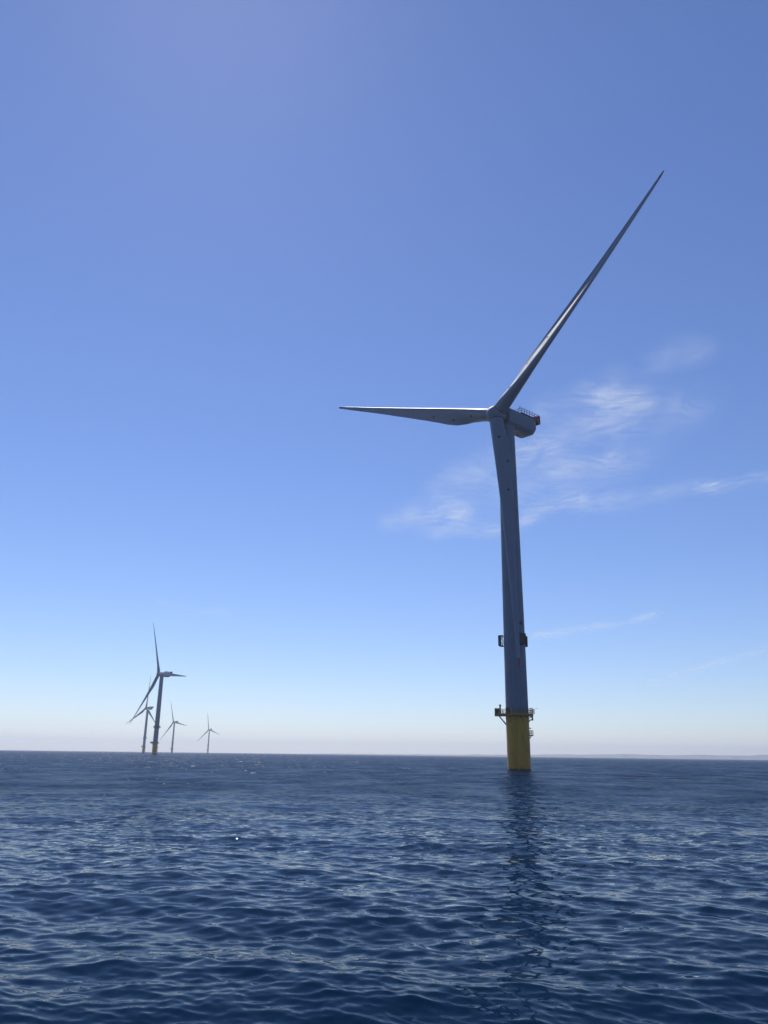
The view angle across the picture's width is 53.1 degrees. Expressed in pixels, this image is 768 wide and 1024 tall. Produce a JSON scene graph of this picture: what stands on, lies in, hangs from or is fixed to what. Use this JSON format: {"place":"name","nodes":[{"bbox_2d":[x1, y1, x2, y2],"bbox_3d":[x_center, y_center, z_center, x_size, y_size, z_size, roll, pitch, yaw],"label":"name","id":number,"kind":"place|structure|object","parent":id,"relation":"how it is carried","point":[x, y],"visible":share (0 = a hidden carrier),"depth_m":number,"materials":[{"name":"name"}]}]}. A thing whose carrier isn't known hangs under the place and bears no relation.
{"place":"outdoors","nodes":[
{"label":"outdoors","id":0,"kind":"place"},
{"bbox_2d":[0,750,767,1023],"bbox_3d":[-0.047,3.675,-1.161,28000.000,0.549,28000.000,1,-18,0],"label":"sea","id":1,"kind":"structure","parent":0,"point":[196,888],"depth_m":22.99,"materials":[{"name":"liquid"}]},
{"bbox_2d":[126,678,154,752],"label":"wind turbine","id":2,"kind":"object","parent":1,"relation":"in","point":[146,708],"visible":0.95,"depth_m":1906.39,"materials":[{"name":"grey metal"}]},
{"bbox_2d":[130,623,185,754],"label":"wind turbine","id":3,"kind":"object","parent":1,"relation":"in","point":[162,675],"visible":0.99,"depth_m":1063.38,"materials":[{"name":"grey metal"}]},
{"bbox_2d":[162,705,186,752],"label":"wind turbine","id":4,"kind":"object","parent":1,"relation":"in","point":[172,742],"visible":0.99,"depth_m":2778.20,"materials":[{"name":"grey metal"}]},
{"bbox_2d":[201,712,219,752],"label":"wind turbine","id":5,"kind":"object","parent":1,"relation":"in","point":[209,730],"visible":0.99,"depth_m":3637.17,"materials":[{"name":"grey metal"}]},
{"bbox_2d":[339,171,663,770],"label":"wind turbine","id":6,"kind":"object","parent":1,"relation":"in","point":[508,424],"visible":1,"depth_m":229.50,"materials":[{"name":"grey metal"}]},
{"bbox_2d":[0,0,767,755],"label":"sky","id":7,"kind":"structure","parent":0,"point":[228,227],"materials":[{"name":"blue"}]},
{"bbox_2d":[339,753,767,759],"bbox_3d":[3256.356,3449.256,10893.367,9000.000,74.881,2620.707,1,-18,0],"label":"coast hills","id":8,"kind":"structure","parent":0,"point":[756,757],"depth_m":10482.46,"materials":[{"name":"grey"}]}
]}

